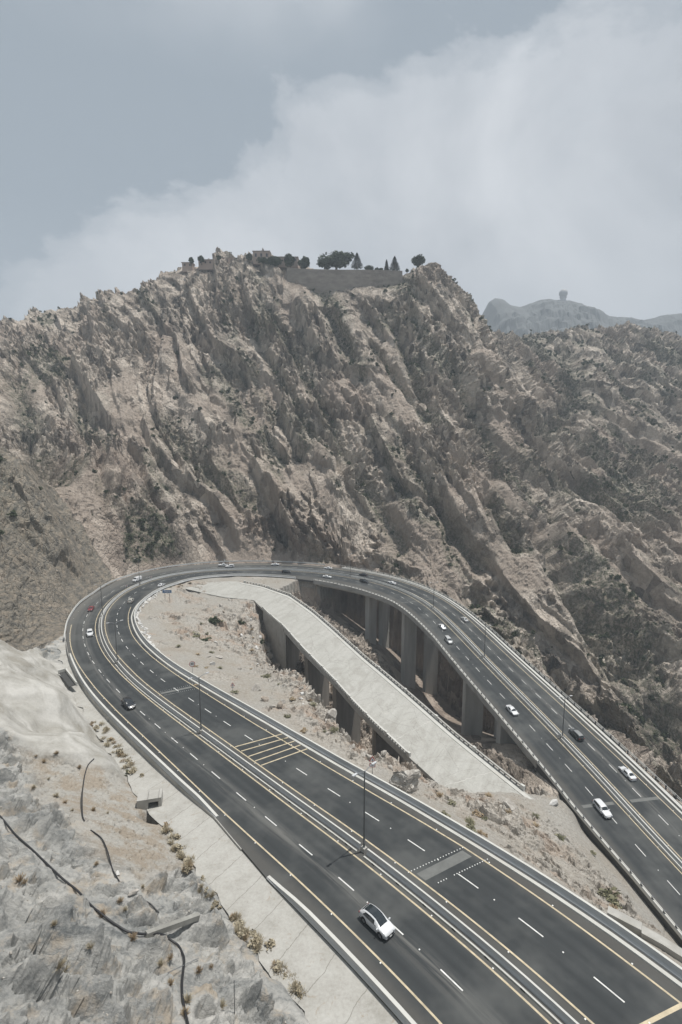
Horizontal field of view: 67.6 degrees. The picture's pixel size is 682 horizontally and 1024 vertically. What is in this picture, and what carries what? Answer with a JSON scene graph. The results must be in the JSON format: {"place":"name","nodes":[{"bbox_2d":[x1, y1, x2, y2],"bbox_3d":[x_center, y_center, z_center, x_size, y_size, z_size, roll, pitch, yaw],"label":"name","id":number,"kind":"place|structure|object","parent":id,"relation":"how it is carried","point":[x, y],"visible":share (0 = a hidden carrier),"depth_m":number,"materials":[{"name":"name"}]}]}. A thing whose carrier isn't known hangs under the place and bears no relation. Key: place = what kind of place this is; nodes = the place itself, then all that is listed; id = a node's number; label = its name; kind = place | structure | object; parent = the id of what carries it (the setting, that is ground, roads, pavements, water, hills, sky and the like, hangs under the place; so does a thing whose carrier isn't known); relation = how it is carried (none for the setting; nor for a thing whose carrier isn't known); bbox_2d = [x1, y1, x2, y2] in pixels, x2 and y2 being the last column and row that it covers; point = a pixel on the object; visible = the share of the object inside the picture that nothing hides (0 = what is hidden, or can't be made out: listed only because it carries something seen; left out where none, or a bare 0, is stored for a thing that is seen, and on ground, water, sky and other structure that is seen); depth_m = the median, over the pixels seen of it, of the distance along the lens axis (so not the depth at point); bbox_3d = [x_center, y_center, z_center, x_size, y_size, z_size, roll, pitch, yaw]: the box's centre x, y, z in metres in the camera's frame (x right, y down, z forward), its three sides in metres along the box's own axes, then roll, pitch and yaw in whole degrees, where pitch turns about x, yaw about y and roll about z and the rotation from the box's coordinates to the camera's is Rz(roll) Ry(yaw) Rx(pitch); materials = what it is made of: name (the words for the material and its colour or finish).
{"place":"outdoors","nodes":[
{"label":"outdoors","id":0,"kind":"place"},
{"bbox_2d":[0,634,309,1023],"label":"hillside","id":1,"kind":"structure","parent":0,"point":[42,716],"depth_m":54.59,"materials":[{"name":"stone"}]},
{"bbox_2d":[13,872,26,882],"bbox_3d":[-31.641,35.943,50.053,1.252,0.640,1.114,-3,9,-22],"label":"grass tuft","id":2,"kind":"object","parent":1,"relation":"on","point":[20,877],"visible":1,"depth_m":50.16,"materials":[{"name":"plant"}]},
{"bbox_2d":[56,956,66,969],"bbox_3d":[-19.802,31.673,35.787,1.163,0.615,1.077,-8,12,-44],"label":"grass tuft","id":3,"kind":"object","parent":1,"relation":"on","point":[60,964],"visible":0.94,"depth_m":35.74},
{"bbox_2d":[58,668,77,686],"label":"drain inlet","id":4,"kind":"object","parent":1,"relation":"on","point":[68,677],"visible":1,"depth_m":134.99,"materials":[{"name":"grey"}]},
{"bbox_2d":[81,758,93,820],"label":"hose","id":5,"kind":"object","parent":1,"relation":"on","point":[82,790],"visible":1,"depth_m":78.16,"materials":[{"name":"black"}]},
{"bbox_2d":[85,941,94,949],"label":"grass tuft","id":6,"kind":"object","parent":1,"relation":"on","point":[89,947],"visible":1,"depth_m":41.79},
{"bbox_2d":[0,815,188,1023],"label":"hose","id":7,"kind":"object","parent":1,"relation":"on","point":[97,910],"visible":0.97,"depth_m":50.94,"materials":[{"name":"black"}]},
{"bbox_2d":[90,830,119,881],"bbox_3d":[-28.811,42.481,63.013,0.926,2.199,14.118,-7,11,-39],"label":"hose","id":8,"kind":"object","parent":1,"relation":"on","point":[107,853],"visible":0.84,"depth_m":62.81,"materials":[{"name":"black"}]},
{"bbox_2d":[128,931,137,940],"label":"grass tuft","id":9,"kind":"object","parent":1,"relation":"on","point":[132,936],"visible":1,"depth_m":49.20,"materials":[{"name":"plant"}]},
{"bbox_2d":[128,888,138,895],"bbox_3d":[-22.401,41.010,54.979,1.214,0.419,0.518,-6,10,-35],"label":"boulder","id":10,"kind":"object","parent":1,"relation":"on","point":[134,891],"visible":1,"depth_m":54.89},
{"bbox_2d":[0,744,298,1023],"bbox_3d":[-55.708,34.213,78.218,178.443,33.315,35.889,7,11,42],"label":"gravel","id":11,"kind":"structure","parent":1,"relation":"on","point":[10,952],"depth_m":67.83,"materials":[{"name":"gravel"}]},
{"bbox_2d":[137,789,162,809],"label":"culvert","id":12,"kind":"object","parent":1,"relation":"on","point":[145,799],"visible":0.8,"depth_m":83.50,"materials":[{"name":"concrete"}]},
{"bbox_2d":[160,825,169,833],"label":"dry bush","id":13,"kind":"object","parent":1,"relation":"on","point":[164,830],"visible":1,"depth_m":77.61,"materials":[{"name":"beige plant"}]},
{"bbox_2d":[164,976,173,985],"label":"grass tuft","id":14,"kind":"object","parent":1,"relation":"on","point":[171,981],"visible":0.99,"depth_m":44.77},
{"bbox_2d":[144,912,199,937],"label":"wall","id":15,"kind":"structure","parent":1,"relation":"on","point":[177,923],"depth_m":52.46,"materials":[{"name":"concrete"}]},
{"bbox_2d":[174,843,182,849],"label":"boulder","id":16,"kind":"object","parent":1,"relation":"on","point":[178,846],"visible":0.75,"depth_m":73.33,"materials":[{"name":"beige stone"}]},
{"bbox_2d":[177,850,186,859],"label":"dry bush","id":17,"kind":"object","parent":1,"relation":"on","point":[182,857],"visible":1,"depth_m":71.71,"materials":[{"name":"beige plant"}]},
{"bbox_2d":[180,1005,189,1015],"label":"grass tuft","id":18,"kind":"object","parent":1,"relation":"on","point":[186,1009],"visible":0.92,"depth_m":42.76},
{"bbox_2d":[181,864,191,874],"bbox_3d":[-19.248,44.727,63.754,1.398,0.977,1.158,0,8,3],"label":"dry bush","id":19,"kind":"object","parent":1,"relation":"on","point":[186,870],"visible":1,"depth_m":63.59,"materials":[{"name":"beige plant"}]},
{"bbox_2d":[181,990,191,1002],"bbox_3d":[-13.307,42.095,44.078,1.064,0.575,1.355,4,9,24],"label":"grass tuft","id":20,"kind":"object","parent":1,"relation":"on","point":[187,998],"visible":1,"depth_m":44.15,"materials":[{"name":"plant"}]},
{"bbox_2d":[220,998,226,1009],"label":"grass tuft","id":21,"kind":"object","parent":1,"relation":"on","point":[222,1004],"visible":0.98,"depth_m":46.02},
{"bbox_2d":[233,919,243,927],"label":"dry bush","id":22,"kind":"object","parent":1,"relation":"on","point":[239,922],"visible":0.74,"depth_m":59.68,"materials":[{"name":"beige plant"}]},
{"bbox_2d":[237,928,246,937],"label":"dry bush","id":23,"kind":"object","parent":1,"relation":"on","point":[240,934],"visible":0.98,"depth_m":58.02,"materials":[{"name":"beige plant"}]},
{"bbox_2d":[248,929,256,935],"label":"dry bush","id":24,"kind":"object","parent":1,"relation":"on","point":[252,932],"visible":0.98,"depth_m":59.14,"materials":[{"name":"beige plant"}]},
{"bbox_2d":[247,935,262,951],"bbox_3d":[-9.765,48.997,57.764,1.434,1.220,1.787,6,10,33],"label":"dry bush","id":25,"kind":"object","parent":1,"relation":"on","point":[255,939],"visible":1,"depth_m":57.68,"materials":[{"name":"beige plant"}]},
{"bbox_2d":[252,942,263,952],"bbox_3d":[-9.406,49.014,57.348,1.798,0.763,1.411,3,9,23],"label":"dry bush","id":26,"kind":"object","parent":1,"relation":"on","point":[257,947],"visible":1,"depth_m":57.42,"materials":[{"name":"brown plant"}]},
{"bbox_2d":[264,938,275,951],"bbox_3d":[-8.047,48.991,57.653,1.433,1.269,1.353,-8,11,-43],"label":"dry bush","id":27,"kind":"object","parent":1,"relation":"on","point":[271,941],"visible":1,"depth_m":57.68,"materials":[{"name":"beige plant"}]},
{"bbox_2d":[294,988,302,998],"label":"dry bush","id":28,"kind":"object","parent":1,"relation":"on","point":[298,991],"visible":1,"depth_m":52.17,"materials":[{"name":"beige plant"}]},
{"bbox_2d":[57,642,401,1023],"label":"concrete apron","id":29,"kind":"object","parent":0,"point":[338,989],"visible":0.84,"depth_m":64.01,"materials":[{"name":"concrete"}]},
{"bbox_2d":[276,960,287,974],"bbox_3d":[-6.391,49.202,54.990,1.400,0.804,1.573,1,8,9],"label":"dry bush","id":30,"kind":"object","parent":29,"relation":"on","point":[282,965],"visible":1,"depth_m":55.20,"materials":[{"name":"beige plant"}]},
{"bbox_2d":[0,247,681,804],"bbox_3d":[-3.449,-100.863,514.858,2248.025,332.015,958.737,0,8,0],"label":"mountain","id":31,"kind":"structure","parent":0,"point":[528,407],"depth_m":347.98,"materials":[{"name":"stone"}]},
{"bbox_2d":[6,509,17,516],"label":"mountain shrub","id":32,"kind":"object","parent":31,"relation":"on","point":[13,513],"visible":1,"depth_m":196.92,"materials":[{"name":"green plant"}]},
{"bbox_2d":[181,262,194,272],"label":"house","id":33,"kind":"structure","parent":31,"relation":"on","point":[186,266],"depth_m":489.34,"materials":[{"name":"pink paint"}]},
{"bbox_2d":[197,255,204,264],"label":"summit tree","id":34,"kind":"object","parent":31,"relation":"on","point":[200,258],"visible":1,"depth_m":482.60,"materials":[{"name":"green plant"}]},
{"bbox_2d":[198,259,212,271],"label":"house","id":35,"kind":"structure","parent":31,"relation":"on","point":[207,264],"depth_m":489.08,"materials":[{"name":"pink paint"}]},
{"bbox_2d":[221,257,234,263],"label":"house","id":36,"kind":"structure","parent":31,"relation":"on","point":[229,258],"depth_m":488.17,"materials":[{"name":"beige paint"}]},
{"bbox_2d":[245,253,252,262],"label":"summit tree","id":37,"kind":"object","parent":31,"relation":"on","point":[249,256],"visible":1,"depth_m":488.67,"materials":[{"name":"green plant"}]},
{"bbox_2d":[252,251,270,265],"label":"house","id":38,"kind":"structure","parent":31,"relation":"on","point":[256,254],"depth_m":493.33,"materials":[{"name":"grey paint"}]},
{"bbox_2d":[256,257,267,266],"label":"summit tree","id":39,"kind":"object","parent":31,"relation":"on","point":[263,260],"visible":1,"depth_m":485.21,"materials":[{"name":"green plant"}]},
{"bbox_2d":[267,256,282,266],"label":"summit tree","id":40,"kind":"object","parent":31,"relation":"on","point":[274,260],"visible":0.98,"depth_m":485.79,"materials":[{"name":"green plant"}]},
{"bbox_2d":[277,256,298,269],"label":"house","id":41,"kind":"structure","parent":31,"relation":"on","point":[283,266],"depth_m":494.62,"materials":[{"name":"beige paint"}]},
{"bbox_2d":[284,253,294,267],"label":"summit tree","id":42,"kind":"object","parent":31,"relation":"on","point":[289,259],"visible":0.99,"depth_m":485.46,"materials":[{"name":"green plant"}]},
{"bbox_2d":[297,256,309,268],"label":"summit tree","id":43,"kind":"object","parent":31,"relation":"on","point":[303,262],"visible":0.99,"depth_m":484.95,"materials":[{"name":"green plant"}]},
{"bbox_2d":[316,257,332,268],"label":"summit tree","id":44,"kind":"object","parent":31,"relation":"on","point":[322,264],"visible":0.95,"depth_m":481.40,"materials":[{"name":"green plant"}]},
{"bbox_2d":[318,250,354,269],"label":"summit tree","id":45,"kind":"object","parent":31,"relation":"on","point":[340,259],"visible":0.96,"depth_m":480.21,"materials":[{"name":"green plant"}]},
{"bbox_2d":[0,304,676,742],"bbox_3d":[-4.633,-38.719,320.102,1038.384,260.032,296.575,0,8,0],"label":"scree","id":46,"kind":"structure","parent":31,"relation":"on","point":[318,466],"depth_m":321.39,"materials":[{"name":"stone"}]},
{"bbox_2d":[4,252,681,758],"bbox_3d":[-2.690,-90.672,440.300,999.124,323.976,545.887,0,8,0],"label":"scrub","id":47,"kind":"object","parent":31,"relation":"on","point":[404,396],"visible":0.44,"depth_m":418.68,"materials":[{"name":"green plant"}]},
{"bbox_2d":[287,267,401,293],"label":"summit wall","id":48,"kind":"structure","parent":31,"relation":"on","point":[320,281],"depth_m":479.87,"materials":[{"name":"stone"}]},
{"bbox_2d":[351,253,363,269],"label":"summit tree","id":49,"kind":"object","parent":31,"relation":"on","point":[357,265],"visible":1,"depth_m":484.91,"materials":[{"name":"green plant"}]},
{"bbox_2d":[364,265,373,269],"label":"summit tree","id":50,"kind":"object","parent":31,"relation":"on","point":[368,267],"visible":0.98,"depth_m":483.63,"materials":[{"name":"green plant"}]},
{"bbox_2d":[389,256,399,270],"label":"summit tree","id":51,"kind":"object","parent":31,"relation":"on","point":[395,265],"visible":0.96,"depth_m":483.24,"materials":[{"name":"green plant"}]},
{"bbox_2d":[411,254,425,265],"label":"summit tree","id":52,"kind":"object","parent":31,"relation":"on","point":[418,260],"visible":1,"depth_m":473.74,"materials":[{"name":"green plant"}]},
{"bbox_2d":[313,567,625,771],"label":"viaduct","id":53,"kind":"object","parent":31,"relation":"on","point":[474,700],"visible":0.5,"depth_m":246.18,"materials":[{"name":"concrete"}]},
{"bbox_2d":[314,579,681,939],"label":"viaduct railing","id":54,"kind":"object","parent":53,"relation":"on","point":[657,906],"visible":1,"depth_m":111.97,"materials":[{"name":"concrete"}]},
{"bbox_2d":[334,564,681,814],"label":"viaduct railing","id":55,"kind":"object","parent":53,"relation":"on","point":[618,748],"visible":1,"depth_m":159.39,"materials":[{"name":"grey metal"}]},
{"bbox_2d":[660,730,668,737],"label":"mountain shrub","id":56,"kind":"object","parent":31,"relation":"on","point":[665,734],"visible":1,"depth_m":219.00,"materials":[{"name":"green plant"}]},
{"bbox_2d":[0,0,681,320],"label":"sky","id":57,"kind":"structure","parent":0,"point":[530,151],"materials":[{"name":"grey"}]},
{"bbox_2d":[66,563,681,1023],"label":"road","id":58,"kind":"structure","parent":0,"point":[422,965],"depth_m":77.71,"materials":[{"name":"asphalt"}]},
{"bbox_2d":[86,628,92,636],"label":"suv car","id":59,"kind":"object","parent":58,"relation":"on","point":[89,632],"visible":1,"depth_m":171.58,"materials":[{"name":"grey paint"}]},
{"bbox_2d":[99,615,116,662],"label":"median barrier","id":60,"kind":"object","parent":58,"relation":"on","point":[110,652],"visible":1,"depth_m":161.98,"materials":[{"name":"concrete"}]},
{"bbox_2d":[106,620,122,663],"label":"street lamp","id":61,"kind":"object","parent":58,"relation":"on","point":[116,642],"visible":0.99,"depth_m":146.40,"materials":[{"name":"metal"}]},
{"bbox_2d":[101,583,138,614],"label":"median barrier","id":62,"kind":"object","parent":58,"relation":"on","point":[115,598],"visible":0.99,"depth_m":218.92,"materials":[{"name":"concrete"}]},
{"bbox_2d":[121,696,135,709],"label":"suv car","id":63,"kind":"object","parent":58,"relation":"on","point":[127,702],"visible":1,"depth_m":118.28,"materials":[{"name":"black paint"}]},
{"bbox_2d":[132,576,141,581],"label":"van","id":64,"kind":"object","parent":58,"relation":"on","point":[135,579],"visible":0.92,"depth_m":247.62,"materials":[{"name":"grey paint"}]},
{"bbox_2d":[69,653,217,817],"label":"roadside barrier","id":65,"kind":"object","parent":58,"relation":"on","point":[187,788],"visible":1,"depth_m":98.14,"materials":[{"name":"concrete"}]},
{"bbox_2d":[115,661,199,732],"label":"median barrier","id":66,"kind":"object","parent":58,"relation":"on","point":[164,704],"visible":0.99,"depth_m":120.27,"materials":[{"name":"concrete"}]},
{"bbox_2d":[63,560,324,638],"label":"roadside barrier","id":67,"kind":"object","parent":58,"relation":"on","point":[78,603],"visible":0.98,"depth_m":279.33,"materials":[{"name":"concrete"}]},
{"bbox_2d":[188,672,208,733],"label":"street lamp","id":68,"kind":"object","parent":58,"relation":"on","point":[200,730],"visible":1,"depth_m":104.46,"materials":[{"name":"metal"}]},
{"bbox_2d":[140,568,348,583],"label":"median barrier","id":69,"kind":"object","parent":58,"relation":"on","point":[241,568],"visible":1,"depth_m":280.36,"materials":[{"name":"concrete"}]},
{"bbox_2d":[199,730,360,851],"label":"median barrier","id":70,"kind":"object","parent":58,"relation":"on","point":[342,833],"visible":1,"depth_m":83.06,"materials":[{"name":"concrete"}]},
{"bbox_2d":[267,875,416,1023],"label":"roadside barrier","id":71,"kind":"object","parent":58,"relation":"on","point":[395,1007],"visible":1,"depth_m":55.18,"materials":[{"name":"concrete"}]},
{"bbox_2d":[352,761,376,853],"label":"street lamp","id":72,"kind":"object","parent":58,"relation":"on","point":[363,848],"visible":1,"depth_m":70.07,"materials":[{"name":"metal"}]},
{"bbox_2d":[359,903,395,940],"bbox_3d":[4.170,47.402,59.221,2.260,1.714,4.480,-7,7,-40],"label":"crossover car","id":73,"kind":"object","parent":58,"relation":"on","point":[376,920],"visible":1,"depth_m":58.63,"materials":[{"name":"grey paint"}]},
{"bbox_2d":[351,575,432,607],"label":"median barrier","id":74,"kind":"object","parent":58,"relation":"on","point":[406,592],"visible":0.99,"depth_m":261.44,"materials":[{"name":"concrete"}]},
{"bbox_2d":[133,574,681,980],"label":"roadside barrier","id":75,"kind":"object","parent":58,"relation":"on","point":[645,948],"visible":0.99,"depth_m":74.22,"materials":[{"name":"concrete"}]},
{"bbox_2d":[444,635,452,643],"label":"minivan","id":76,"kind":"object","parent":58,"relation":"on","point":[447,638],"visible":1,"depth_m":200.46,"materials":[{"name":"silver metal"}]},
{"bbox_2d":[432,607,483,656],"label":"median barrier","id":77,"kind":"object","parent":58,"relation":"on","point":[464,637],"visible":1,"depth_m":208.85,"materials":[{"name":"concrete"}]},
{"bbox_2d":[363,848,578,1023],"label":"median barrier","id":78,"kind":"object","parent":58,"relation":"on","point":[552,1005],"visible":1,"depth_m":56.37,"materials":[{"name":"concrete"}]},
{"bbox_2d":[506,705,518,715],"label":"sedan car","id":79,"kind":"object","parent":58,"relation":"on","point":[511,710],"visible":1,"depth_m":154.42,"materials":[{"name":"grey paint"}]},
{"bbox_2d":[483,657,561,736],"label":"median barrier","id":80,"kind":"object","parent":58,"relation":"on","point":[539,714],"visible":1,"depth_m":160.87,"materials":[{"name":"concrete"}]},
{"bbox_2d":[558,695,571,738],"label":"street lamp","id":81,"kind":"object","parent":58,"relation":"on","point":[562,736],"visible":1,"depth_m":142.51,"materials":[{"name":"metal"}]},
{"bbox_2d":[568,728,584,740],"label":"suv car","id":82,"kind":"object","parent":58,"relation":"on","point":[577,734],"visible":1,"depth_m":142.94,"materials":[{"name":"grey paint"}]},
{"bbox_2d":[592,798,612,818],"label":"suv car","id":83,"kind":"object","parent":58,"relation":"on","point":[601,806],"visible":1,"depth_m":116.52,"materials":[{"name":"grey paint"}]},
{"bbox_2d":[561,737,681,871],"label":"median barrier","id":84,"kind":"object","parent":58,"relation":"on","point":[653,836],"visible":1,"depth_m":117.73,"materials":[{"name":"concrete"}]},
{"bbox_2d":[618,766,636,780],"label":"sedan car","id":85,"kind":"object","parent":58,"relation":"on","point":[628,773],"visible":1,"depth_m":128.13,"materials":[{"name":"grey paint"}]},
{"bbox_2d":[136,576,681,966],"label":"rocky ground","id":86,"kind":"structure","parent":0,"point":[313,722],"depth_m":113.09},
{"bbox_2d":[208,616,219,624],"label":"shrub","id":87,"kind":"object","parent":86,"relation":"on","point":[213,621],"visible":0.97,"depth_m":199.50,"materials":[{"name":"green plant"}]},
{"bbox_2d":[252,683,260,691],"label":"boulder","id":88,"kind":"object","parent":86,"relation":"on","point":[256,687],"visible":0.95,"depth_m":132.72,"materials":[{"name":"stone"}]},
{"bbox_2d":[261,696,268,701],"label":"boulder","id":89,"kind":"object","parent":86,"relation":"on","point":[264,698],"visible":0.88,"depth_m":122.79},
{"bbox_2d":[326,708,336,718],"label":"boulder","id":90,"kind":"object","parent":86,"relation":"on","point":[332,713],"visible":0.94,"depth_m":116.72,"materials":[{"name":"stone"}]},
{"bbox_2d":[185,580,549,811],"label":"old bridge","id":91,"kind":"structure","parent":86,"relation":"on","point":[403,723],"depth_m":159.90,"materials":[{"name":"concrete"}]},
{"bbox_2d":[369,756,374,773],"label":"warning sign","id":92,"kind":"object","parent":86,"relation":"on","point":[372,759],"visible":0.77,"depth_m":89.50,"materials":[{"name":"grey metal"}]},
{"bbox_2d":[141,578,667,936],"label":"rubble","id":93,"kind":"object","parent":86,"relation":"on","point":[380,755],"visible":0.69,"depth_m":109.69,"materials":[{"name":"stone"}]},
{"bbox_2d":[389,769,420,793],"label":"boulder","id":94,"kind":"object","parent":86,"relation":"on","point":[407,781],"visible":0.84,"depth_m":86.35,"materials":[{"name":"stone"}]},
{"bbox_2d":[461,815,475,825],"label":"dry brush","id":95,"kind":"object","parent":86,"relation":"on","point":[469,820],"visible":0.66,"depth_m":82.17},
{"bbox_2d":[465,823,476,832],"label":"dry brush","id":96,"kind":"object","parent":86,"relation":"on","point":[470,826],"visible":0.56,"depth_m":75.61,"materials":[{"name":"plant"}]},
{"bbox_2d":[472,809,483,817],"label":"dry brush","id":97,"kind":"object","parent":86,"relation":"on","point":[477,813],"visible":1,"depth_m":90.03,"materials":[{"name":"plant"}]},
{"bbox_2d":[502,798,516,810],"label":"boulder","id":98,"kind":"object","parent":86,"relation":"on","point":[509,804],"visible":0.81,"depth_m":98.22,"materials":[{"name":"stone"}]},
{"bbox_2d":[549,799,558,805],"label":"boulder","id":99,"kind":"object","parent":86,"relation":"on","point":[553,802],"visible":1,"depth_m":112.67,"materials":[{"name":"white stone"}]},
{"bbox_2d":[554,833,565,841],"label":"dry brush","id":100,"kind":"object","parent":86,"relation":"on","point":[562,838],"visible":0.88,"depth_m":96.41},
{"bbox_2d":[597,886,620,901],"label":"shrub","id":101,"kind":"object","parent":86,"relation":"on","point":[605,892],"visible":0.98,"depth_m":79.39,"materials":[{"name":"plant"}]},
{"bbox_2d":[608,893,621,908],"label":"shrub","id":102,"kind":"object","parent":86,"relation":"on","point":[614,902],"visible":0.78,"depth_m":78.14,"materials":[{"name":"plant"}]},
{"bbox_2d":[607,906,681,962],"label":"retaining wall","id":103,"kind":"structure","parent":86,"relation":"on","point":[639,929],"depth_m":57.77,"materials":[{"name":"concrete"}]},
{"bbox_2d":[482,298,681,336],"bbox_3d":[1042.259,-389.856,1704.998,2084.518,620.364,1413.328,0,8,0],"label":"mountains","id":104,"kind":"structure","parent":0,"point":[538,316],"depth_m":1554.14,"materials":[{"name":"stone"}]},
{"bbox_2d":[559,289,567,299],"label":"radome tower","id":105,"kind":"structure","parent":104,"relation":"on","point":[563,293],"depth_m":1649.59,"materials":[{"name":"grey"}]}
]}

